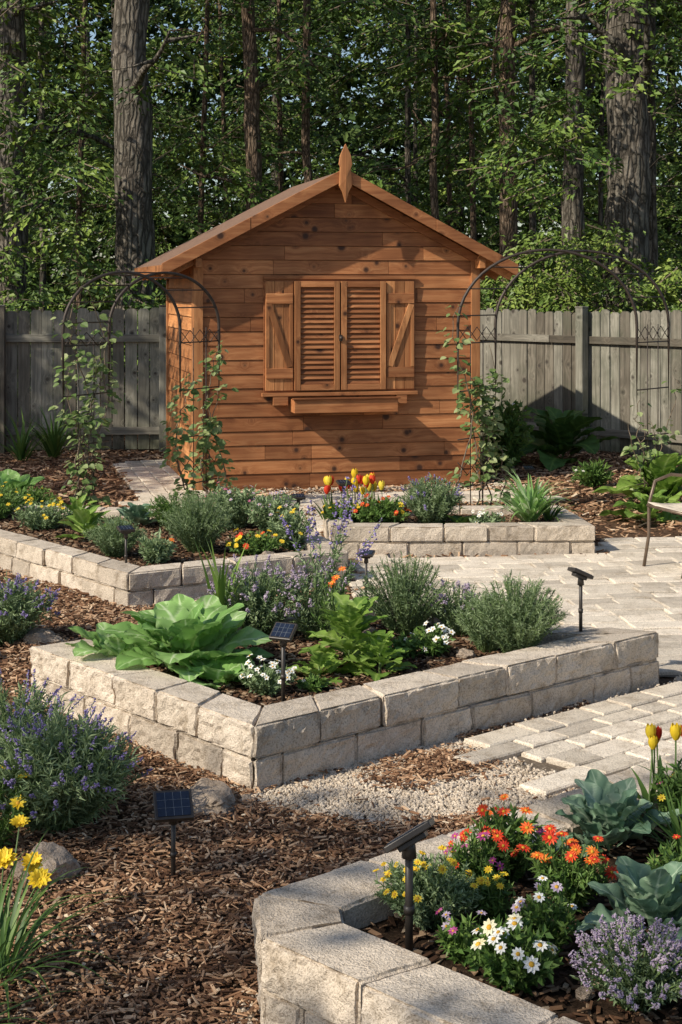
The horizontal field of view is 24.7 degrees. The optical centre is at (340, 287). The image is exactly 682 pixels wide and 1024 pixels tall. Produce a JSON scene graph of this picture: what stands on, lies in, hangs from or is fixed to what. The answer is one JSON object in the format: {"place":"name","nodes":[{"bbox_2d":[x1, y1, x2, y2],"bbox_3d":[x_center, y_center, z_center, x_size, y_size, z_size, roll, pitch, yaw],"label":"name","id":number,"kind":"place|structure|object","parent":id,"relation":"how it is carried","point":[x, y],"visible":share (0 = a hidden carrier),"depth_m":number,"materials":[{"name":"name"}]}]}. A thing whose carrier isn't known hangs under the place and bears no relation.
{"place":"outdoors","nodes":[
{"label":"outdoors","id":0,"kind":"place"},
{"bbox_2d":[0,298,681,1023],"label":"ground","id":1,"kind":"structure","parent":0,"point":[614,526],"depth_m":5.35,"materials":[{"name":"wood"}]},
{"bbox_2d":[0,765,30,847],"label":"yellow flower plant","id":2,"kind":"object","parent":1,"relation":"on","point":[7,827],"visible":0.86,"depth_m":5.49,"materials":[{"name":"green plant"}]},
{"bbox_2d":[0,409,49,460],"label":"ornamental grass","id":3,"kind":"object","parent":1,"relation":"on","point":[20,452],"depth_m":17.57,"materials":[{"name":"green plant"}]},
{"bbox_2d":[0,571,60,645],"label":"lavender plant","id":4,"kind":"object","parent":1,"relation":"on","point":[19,613],"visible":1,"depth_m":8.66,"materials":[{"name":"purple plant"}]},
{"bbox_2d":[8,842,80,889],"bbox_3d":[-1.002,1.966,5.274,0.203,0.177,0.199,0,0,36],"label":"garden rock","id":5,"kind":"object","parent":1,"relation":"on","point":[56,856],"visible":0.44,"depth_m":5.23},
{"bbox_2d":[0,668,98,741],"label":"lavender plant","id":6,"kind":"object","parent":1,"relation":"on","point":[7,708],"visible":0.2,"depth_m":6.19,"materials":[{"name":"green plant"}]},
{"bbox_2d":[11,403,96,456],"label":"ornamental grass","id":7,"kind":"object","parent":1,"relation":"on","point":[54,443],"depth_m":17.80,"materials":[{"name":"green plant"}]},
{"bbox_2d":[0,814,128,1022],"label":"yellow daylily plant","id":8,"kind":"object","parent":1,"relation":"on","point":[38,876],"visible":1,"depth_m":4.53,"materials":[{"name":"green plant"}]},
{"bbox_2d":[25,0,113,311],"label":"slender tree","id":9,"kind":"object","parent":1,"relation":"on","point":[41,117],"visible":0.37,"depth_m":25.98,"materials":[{"name":"green plant"}]},
{"bbox_2d":[0,694,154,840],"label":"lavender plant","id":10,"kind":"object","parent":1,"relation":"on","point":[69,780],"visible":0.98,"depth_m":5.63,"materials":[{"name":"green plant"}]},
{"bbox_2d":[0,305,165,453],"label":"wooden fence","id":11,"kind":"object","parent":1,"relation":"on","point":[16,338],"visible":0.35,"depth_m":18.83,"materials":[{"name":"wood"}]},
{"bbox_2d":[0,250,165,426],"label":"shrub hedge","id":12,"kind":"object","parent":1,"relation":"on","point":[14,305],"visible":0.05,"depth_m":21.11,"materials":[{"name":"green plant"}]},
{"bbox_2d":[0,0,199,416],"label":"oak tree","id":13,"kind":"object","parent":1,"relation":"on","point":[13,43],"visible":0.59,"depth_m":23.81,"materials":[{"name":"green plant"}]},
{"bbox_2d":[34,0,175,394],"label":"slender tree","id":14,"kind":"object","parent":1,"relation":"on","point":[78,212],"visible":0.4,"depth_m":27.03,"materials":[{"name":"green plant"}]},
{"bbox_2d":[61,271,219,503],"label":"metal garden arch","id":15,"kind":"structure","parent":1,"relation":"on","point":[128,286],"depth_m":13.55,"materials":[{"name":"metal"}]},
{"bbox_2d":[48,268,122,505],"bbox_3d":[-2.139,0.992,13.234,0.391,2.312,0.807,0,0,26],"label":"climbing vine","id":16,"kind":"object","parent":15,"relation":"attached to","point":[89,429],"visible":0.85,"depth_m":13.18,"materials":[{"name":"green plant"}]},
{"bbox_2d":[159,340,238,497],"bbox_3d":[-1.255,1.272,14.035,0.380,1.572,1.068,0,0,29],"label":"climbing vine","id":17,"kind":"object","parent":15,"relation":"attached to","point":[204,444],"visible":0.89,"depth_m":14.05,"materials":[{"name":"green plant"}]},
{"bbox_2d":[85,0,214,426],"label":"oak tree","id":18,"kind":"object","parent":1,"relation":"on","point":[129,55],"visible":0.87,"depth_m":21.72,"materials":[{"name":"brown plant"}]},
{"bbox_2d":[113,459,205,501],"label":"stone walkway","id":19,"kind":"structure","parent":1,"relation":"on","point":[149,481],"depth_m":16.05,"materials":[{"name":"stone"}]},
{"bbox_2d":[153,789,193,883],"bbox_3d":[-0.563,1.875,5.232,0.130,0.350,0.097,0,0,-12],"label":"solar path light","id":20,"kind":"object","parent":1,"relation":"on","point":[172,807],"visible":0.99,"depth_m":5.22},
{"bbox_2d":[0,505,348,609],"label":"stone raised bed","id":21,"kind":"object","parent":1,"relation":"on","point":[82,564],"visible":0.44,"depth_m":10.33,"materials":[{"name":"stone"}]},
{"bbox_2d":[0,482,35,518],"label":"yellow flower plant","id":22,"kind":"object","parent":21,"relation":"on","point":[7,504],"visible":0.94,"depth_m":12.28,"materials":[{"name":"green plant"}]},
{"bbox_2d":[11,496,72,530],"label":"yellow flower plant","id":23,"kind":"object","parent":21,"relation":"on","point":[48,520],"visible":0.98,"depth_m":11.70,"materials":[{"name":"green plant"}]},
{"bbox_2d":[54,505,110,538],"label":"leafy green plant","id":24,"kind":"object","parent":21,"relation":"on","point":[81,519],"visible":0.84,"depth_m":11.27,"materials":[{"name":"green plant"}]},
{"bbox_2d":[81,513,147,557],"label":"rosemary bush","id":25,"kind":"object","parent":21,"relation":"on","point":[111,543],"visible":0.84,"depth_m":10.49,"materials":[{"name":"green plant"}]},
{"bbox_2d":[137,528,177,565],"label":"rosemary bush","id":26,"kind":"object","parent":21,"relation":"on","point":[157,550],"visible":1,"depth_m":10.24,"materials":[{"name":"green plant"}]},
{"bbox_2d":[141,487,203,531],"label":"rosemary bush","id":27,"kind":"object","parent":21,"relation":"on","point":[166,506],"visible":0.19,"depth_m":11.54,"materials":[{"name":"green plant"}]},
{"bbox_2d":[160,492,236,553],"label":"rosemary bush","id":28,"kind":"object","parent":21,"relation":"on","point":[201,523],"visible":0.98,"depth_m":10.66,"materials":[{"name":"green plant"}]},
{"bbox_2d":[205,481,268,528],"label":"pink flower plant","id":29,"kind":"object","parent":21,"relation":"on","point":[238,502],"visible":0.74,"depth_m":11.73,"materials":[{"name":"green plant"}]},
{"bbox_2d":[225,528,284,555],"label":"marigold plant","id":30,"kind":"object","parent":21,"relation":"on","point":[254,544],"visible":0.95,"depth_m":10.60,"materials":[{"name":"green plant"}]},
{"bbox_2d":[244,487,304,534],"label":"pink flower plant","id":31,"kind":"object","parent":21,"relation":"on","point":[264,511],"visible":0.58,"depth_m":11.45,"materials":[{"name":"green plant"}]},
{"bbox_2d":[265,506,314,550],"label":"yellow flower plant","id":32,"kind":"object","parent":21,"relation":"on","point":[293,520],"visible":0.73,"depth_m":10.79,"materials":[{"name":"green plant"}]},
{"bbox_2d":[146,0,276,221],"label":"slender tree","id":33,"kind":"object","parent":1,"relation":"on","point":[152,19],"visible":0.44,"depth_m":32.89,"materials":[{"name":"green plant"}]},
{"bbox_2d":[190,777,237,819],"bbox_3d":[-0.505,1.983,5.984,0.205,0.131,0.318,0,0,-20],"label":"garden rock","id":34,"kind":"object","parent":1,"relation":"on","point":[216,797],"visible":0.62,"depth_m":5.92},
{"bbox_2d":[154,0,282,235],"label":"slender tree","id":35,"kind":"object","parent":1,"relation":"on","point":[205,25],"visible":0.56,"depth_m":29.91,"materials":[{"name":"green plant"}]},
{"bbox_2d":[152,0,330,210],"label":"pine tree","id":36,"kind":"object","parent":1,"relation":"on","point":[253,89],"visible":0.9,"depth_m":25.34,"materials":[{"name":"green plant"}]},
{"bbox_2d":[193,0,312,191],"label":"pine tree","id":37,"kind":"object","parent":1,"relation":"on","point":[306,157],"visible":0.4,"depth_m":27.50,"materials":[{"name":"brown plant"}]},
{"bbox_2d":[210,0,330,199],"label":"slender tree","id":38,"kind":"object","parent":1,"relation":"on","point":[278,110],"visible":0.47,"depth_m":30.93,"materials":[{"name":"green plant"}]},
{"bbox_2d":[135,144,518,491],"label":"wooden garden shed","id":39,"kind":"structure","parent":1,"relation":"on","point":[334,319],"depth_m":15.43,"materials":[{"name":"brown wood"}]},
{"bbox_2d":[0,0,681,385],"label":"forest understory foliage","id":40,"kind":"object","parent":1,"relation":"on","point":[488,174],"visible":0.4,"depth_m":26.99,"materials":[{"name":"green plant"}]},
{"bbox_2d":[118,490,564,508],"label":"stone walkway","id":41,"kind":"structure","parent":1,"relation":"on","point":[337,496],"depth_m":14.56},
{"bbox_2d":[29,594,658,793],"bbox_3d":[0.052,1.875,7.628,2.585,0.316,1.788,0,0,-41],"label":"stone raised bed","id":42,"kind":"object","parent":1,"relation":"on","point":[236,732],"visible":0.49,"depth_m":6.85,"materials":[{"name":"stone"}]},
{"bbox_2d":[65,622,156,656],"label":"cabbage plant","id":43,"kind":"object","parent":42,"relation":"on","point":[111,644],"visible":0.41,"depth_m":7.36,"materials":[{"name":"green plant"}]},
{"bbox_2d":[104,593,273,680],"bbox_3d":[-0.716,1.639,7.261,0.807,0.347,0.802,0,0,0],"label":"cabbage plant","id":44,"kind":"object","parent":42,"relation":"on","point":[178,627],"visible":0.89,"depth_m":7.25,"materials":[{"name":"green plant"}]},
{"bbox_2d":[178,651,265,689],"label":"cabbage plant","id":45,"kind":"object","parent":42,"relation":"on","point":[225,670],"visible":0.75,"depth_m":7.01,"materials":[{"name":"green plant"}]},
{"bbox_2d":[192,536,262,609],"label":"iris plant","id":46,"kind":"object","parent":42,"relation":"on","point":[220,584],"visible":0.6,"depth_m":7.82,"materials":[{"name":"green plant"}]},
{"bbox_2d":[199,554,308,635],"bbox_3d":[-0.442,1.589,8.006,0.579,0.424,0.576,0,0,0],"label":"catmint plant","id":47,"kind":"object","parent":42,"relation":"on","point":[263,603],"visible":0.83,"depth_m":7.91,"materials":[{"name":"green plant"}]},
{"bbox_2d":[238,653,297,697],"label":"white flower plant","id":48,"kind":"object","parent":42,"relation":"on","point":[269,683],"visible":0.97,"depth_m":6.84,"materials":[{"name":"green plant"}]},
{"bbox_2d":[269,622,297,701],"bbox_3d":[-0.249,1.653,6.742,0.105,0.393,0.080,0,0,25],"label":"solar path light","id":49,"kind":"object","parent":42,"relation":"on","point":[283,633],"visible":0.97,"depth_m":6.73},
{"bbox_2d":[277,556,347,640],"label":"lavender plant","id":50,"kind":"object","parent":42,"relation":"on","point":[307,620],"visible":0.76,"depth_m":7.91,"materials":[{"name":"green plant"}]},
{"bbox_2d":[286,649,350,686],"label":"lobed leaf plant","id":51,"kind":"object","parent":42,"relation":"on","point":[320,660],"visible":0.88,"depth_m":7.13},
{"bbox_2d":[278,474,382,596],"bbox_3d":[-0.053,1.379,8.176,0.532,0.844,0.585,0,0,0],"label":"tall lavender plant","id":52,"kind":"object","parent":42,"relation":"on","point":[333,547],"visible":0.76,"depth_m":8.02,"materials":[{"name":"green plant"}]},
{"bbox_2d":[298,592,405,675],"bbox_3d":[0.056,1.645,7.385,0.511,0.380,0.485,0,0,0],"label":"lobed leaf plant","id":53,"kind":"object","parent":42,"relation":"on","point":[349,620],"visible":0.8,"depth_m":7.33,"materials":[{"name":"plant"}]},
{"bbox_2d":[335,631,416,680],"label":"lobed leaf plant","id":54,"kind":"object","parent":42,"relation":"on","point":[376,647],"visible":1,"depth_m":7.20,"materials":[{"name":"plant"}]},
{"bbox_2d":[351,550,454,634],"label":"rosemary bush","id":55,"kind":"object","parent":42,"relation":"on","point":[405,607],"visible":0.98,"depth_m":8.02,"materials":[{"name":"green plant"}]},
{"bbox_2d":[410,621,455,656],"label":"white flower plant","id":56,"kind":"object","parent":42,"relation":"on","point":[435,642],"visible":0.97,"depth_m":7.55,"materials":[{"name":"green plant"}]},
{"bbox_2d":[419,579,491,636],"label":"thyme plant","id":57,"kind":"object","parent":42,"relation":"on","point":[448,621],"visible":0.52,"depth_m":8.00,"materials":[{"name":"green plant"}]},
{"bbox_2d":[451,587,514,652],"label":"rosemary bush","id":58,"kind":"object","parent":42,"relation":"on","point":[480,639],"visible":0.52,"depth_m":7.67,"materials":[{"name":"green plant"}]},
{"bbox_2d":[464,570,567,652],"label":"rosemary bush","id":59,"kind":"object","parent":42,"relation":"on","point":[533,620],"visible":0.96,"depth_m":7.54,"materials":[{"name":"green plant"}]},
{"bbox_2d":[25,0,681,351],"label":"distant forest","id":60,"kind":"object","parent":1,"relation":"on","point":[356,130],"visible":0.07,"depth_m":48.24,"materials":[{"name":"green plant"}]},
{"bbox_2d":[298,0,489,206],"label":"slender tree","id":61,"kind":"object","parent":1,"relation":"on","point":[407,178],"visible":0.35,"depth_m":28.94,"materials":[{"name":"green plant"}]},
{"bbox_2d":[233,737,576,830],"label":"gravel","id":62,"kind":"structure","parent":1,"relation":"on","point":[454,801],"depth_m":6.11,"materials":[{"name":"gravel"}]},
{"bbox_2d":[357,0,490,292],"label":"slender tree","id":63,"kind":"object","parent":1,"relation":"on","point":[449,186],"visible":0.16,"depth_m":29.99,"materials":[{"name":"green plant"}]},
{"bbox_2d":[382,0,500,240],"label":"slender tree","id":64,"kind":"object","parent":1,"relation":"on","point":[420,134],"visible":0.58,"depth_m":26.43,"materials":[{"name":"green plant"}]},
{"bbox_2d":[361,0,535,219],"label":"pine tree","id":65,"kind":"object","parent":1,"relation":"on","point":[447,28],"visible":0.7,"depth_m":25.44,"materials":[{"name":"green plant"}]},
{"bbox_2d":[321,505,595,557],"bbox_3d":[0.863,1.898,12.079,2.052,0.268,1.176,0,0,0],"label":"stone raised bed","id":66,"kind":"object","parent":1,"relation":"on","point":[568,532],"visible":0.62,"depth_m":11.53,"materials":[{"name":"stone"}]},
{"bbox_2d":[308,468,393,522],"bbox_3d":[0.129,1.627,12.092,0.804,0.406,0.541,0,0,0],"label":"tulip cluster","id":67,"kind":"object","parent":66,"relation":"on","point":[368,482],"visible":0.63,"depth_m":12.04,"materials":[{"name":"yellow plant"}]},
{"bbox_2d":[349,493,411,522],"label":"red flower plant","id":68,"kind":"object","parent":66,"relation":"on","point":[386,509],"visible":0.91,"depth_m":11.82,"materials":[{"name":"green plant"}]},
{"bbox_2d":[393,474,465,522],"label":"lavender plant","id":69,"kind":"object","parent":66,"relation":"on","point":[424,505],"visible":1,"depth_m":11.92,"materials":[{"name":"green plant"}]},
{"bbox_2d":[474,470,574,521],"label":"spider plant","id":70,"kind":"object","parent":66,"relation":"on","point":[527,504],"visible":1,"depth_m":11.92,"materials":[{"name":"green plant"}]},
{"bbox_2d":[252,752,681,1023],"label":"stone raised bed","id":71,"kind":"object","parent":1,"relation":"on","point":[330,947],"visible":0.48,"depth_m":4.06,"materials":[{"name":"stone"}]},
{"bbox_2d":[384,818,434,951],"bbox_3d":[0.185,1.637,4.209,0.144,0.426,0.119,0,0,0],"label":"solar path light","id":72,"kind":"object","parent":71,"relation":"on","point":[405,842],"visible":0.98,"depth_m":4.20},
{"bbox_2d":[373,845,485,930],"bbox_3d":[0.250,1.697,4.397,0.323,0.217,0.325,0,0,0],"label":"yellow daisy plant","id":73,"kind":"object","parent":71,"relation":"on","point":[435,888],"visible":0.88,"depth_m":4.34,"materials":[{"name":"green plant"}]},
{"bbox_2d":[432,907,486,966],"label":"magenta flower plant","id":74,"kind":"object","parent":71,"relation":"on","point":[454,940],"visible":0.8,"depth_m":4.14,"materials":[{"name":"green plant"}]},
{"bbox_2d":[438,827,511,882],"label":"magenta flower plant","id":75,"kind":"object","parent":71,"relation":"on","point":[474,860],"visible":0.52,"depth_m":4.60,"materials":[{"name":"green plant"}]},
{"bbox_2d":[465,866,517,922],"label":"yellow daisy plant","id":76,"kind":"object","parent":71,"relation":"on","point":[492,903],"visible":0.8,"depth_m":4.39,"materials":[{"name":"green plant"}]},
{"bbox_2d":[458,794,546,885],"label":"red zinnia plant","id":77,"kind":"object","parent":71,"relation":"on","point":[511,836],"visible":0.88,"depth_m":4.68,"materials":[{"name":"green plant"}]},
{"bbox_2d":[463,913,563,995],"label":"white daisy plant","id":78,"kind":"object","parent":71,"relation":"on","point":[505,959],"visible":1,"depth_m":3.95,"materials":[{"name":"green plant"}]},
{"bbox_2d":[511,875,582,958],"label":"white daisy plant","id":79,"kind":"object","parent":71,"relation":"on","point":[540,911],"visible":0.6,"depth_m":4.16,"materials":[{"name":"green plant"}]},
{"bbox_2d":[526,824,617,914],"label":"red zinnia plant","id":80,"kind":"object","parent":71,"relation":"on","point":[569,873],"visible":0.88,"depth_m":4.46,"materials":[{"name":"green plant"}]},
{"bbox_2d":[544,769,681,850],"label":"kale plant","id":81,"kind":"object","parent":71,"relation":"on","point":[596,807],"visible":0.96,"depth_m":4.97,"materials":[{"name":"green plant"}]},
{"bbox_2d":[568,908,681,1013],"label":"pale lavender plant","id":82,"kind":"object","parent":71,"relation":"on","point":[628,985],"visible":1,"depth_m":3.86,"materials":[{"name":"purple plant"}]},
{"bbox_2d":[576,856,681,949],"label":"kale plant","id":83,"kind":"object","parent":71,"relation":"on","point":[645,891],"visible":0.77,"depth_m":4.28,"materials":[{"name":"green plant"}]},
{"bbox_2d":[616,723,681,819],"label":"tulip cluster","id":84,"kind":"object","parent":71,"relation":"on","point":[653,733],"visible":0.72,"depth_m":5.23,"materials":[{"name":"yellow plant"}]},
{"bbox_2d":[618,775,681,854],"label":"iris plant","id":85,"kind":"object","parent":71,"relation":"on","point":[675,829],"visible":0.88,"depth_m":4.89,"materials":[{"name":"green plant"}]},
{"bbox_2d":[645,834,681,882],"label":"red flower plant","id":86,"kind":"object","parent":71,"relation":"on","point":[668,854],"visible":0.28,"depth_m":4.58,"materials":[{"name":"green plant"}]},
{"bbox_2d":[651,758,681,829],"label":"flowering plant","id":87,"kind":"object","parent":71,"relation":"on","point":[675,788],"visible":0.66,"depth_m":5.13,"materials":[{"name":"green plant"}]},
{"bbox_2d":[480,391,534,471],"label":"leafy shrub","id":88,"kind":"object","parent":1,"relation":"on","point":[514,430],"visible":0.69,"depth_m":16.79,"materials":[{"name":"green plant"}]},
{"bbox_2d":[383,0,681,310],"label":"pine tree","id":89,"kind":"object","parent":1,"relation":"on","point":[508,223],"visible":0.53,"depth_m":24.84,"materials":[{"name":"green plant"}]},
{"bbox_2d":[516,0,605,308],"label":"slender tree","id":90,"kind":"object","parent":1,"relation":"on","point":[532,215],"visible":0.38,"depth_m":26.96,"materials":[{"name":"brown plant"}]},
{"bbox_2d":[456,249,669,505],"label":"metal garden arch","id":91,"kind":"structure","parent":1,"relation":"on","point":[559,251],"depth_m":13.88,"materials":[{"name":"metal"}]},
{"bbox_2d":[437,305,516,505],"bbox_3d":[1.229,1.133,13.837,0.386,1.962,1.057,0,0,43],"label":"climbing vine","id":92,"kind":"object","parent":91,"relation":"attached to","point":[490,429],"visible":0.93,"depth_m":13.81,"materials":[{"name":"green plant"}]},
{"bbox_2d":[620,379,681,510],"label":"climbing vine","id":93,"kind":"object","parent":91,"relation":"attached to","point":[646,455],"visible":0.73,"depth_m":13.91,"materials":[{"name":"green plant"}]},
{"bbox_2d":[518,406,617,471],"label":"broadleaf plant","id":94,"kind":"object","parent":1,"relation":"on","point":[559,432],"visible":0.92,"depth_m":17.45,"materials":[{"name":"green plant"}]},
{"bbox_2d":[480,306,681,455],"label":"wooden fence","id":95,"kind":"object","parent":1,"relation":"on","point":[560,360],"visible":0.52,"depth_m":18.74,"materials":[{"name":"wood"}]},
{"bbox_2d":[480,220,681,363],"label":"shrub hedge","id":96,"kind":"object","parent":1,"relation":"on","point":[670,287],"visible":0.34,"depth_m":21.88,"materials":[{"name":"green plant"}]},
{"bbox_2d":[515,0,663,308],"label":"slender tree","id":97,"kind":"object","parent":1,"relation":"on","point":[600,194],"visible":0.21,"depth_m":30.94,"materials":[{"name":"green plant"}]},
{"bbox_2d":[570,459,615,488],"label":"leafy shrub","id":98,"kind":"object","parent":1,"relation":"on","point":[592,474],"visible":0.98,"depth_m":15.44,"materials":[{"name":"green plant"}]},
{"bbox_2d":[515,0,681,365],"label":"oak tree","id":99,"kind":"object","parent":1,"relation":"on","point":[627,32],"visible":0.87,"depth_m":22.25,"materials":[{"name":"brown plant"}]},
{"bbox_2d":[531,0,673,311],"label":"oak tree","id":100,"kind":"object","parent":1,"relation":"on","point":[572,214],"visible":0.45,"depth_m":24.40,"materials":[{"name":"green plant"}]},
{"bbox_2d":[584,0,681,309],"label":"slender tree","id":101,"kind":"object","parent":1,"relation":"on","point":[653,233],"visible":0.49,"depth_m":25.47,"materials":[{"name":"brown plant"}]},
{"bbox_2d":[592,451,681,502],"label":"broadleaf plant","id":102,"kind":"object","parent":1,"relation":"on","point":[661,465],"visible":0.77,"depth_m":13.80,"materials":[{"name":"green plant"}]},
{"bbox_2d":[598,490,681,522],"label":"broadleaf plant","id":103,"kind":"object","parent":1,"relation":"on","point":[663,516],"visible":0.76,"depth_m":13.21,"materials":[{"name":"green plant"}]},
{"bbox_2d":[26,0,681,295],"label":"sky","id":104,"kind":"structure","parent":0,"point":[92,33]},
{"bbox_2d":[348,536,681,676],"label":"stone patio","id":105,"kind":"structure","parent":0,"point":[623,588],"depth_m":10.49,"materials":[{"name":"stone"}]},
{"bbox_2d":[642,473,681,578],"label":"patio chair","id":106,"kind":"object","parent":105,"relation":"on","point":[675,508],"visible":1,"depth_m":11.01,"materials":[{"name":"brown metal"}]},
{"bbox_2d":[453,681,681,798],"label":"stone path","id":107,"kind":"structure","parent":0,"point":[607,737],"depth_m":6.77,"materials":[{"name":"stone"}]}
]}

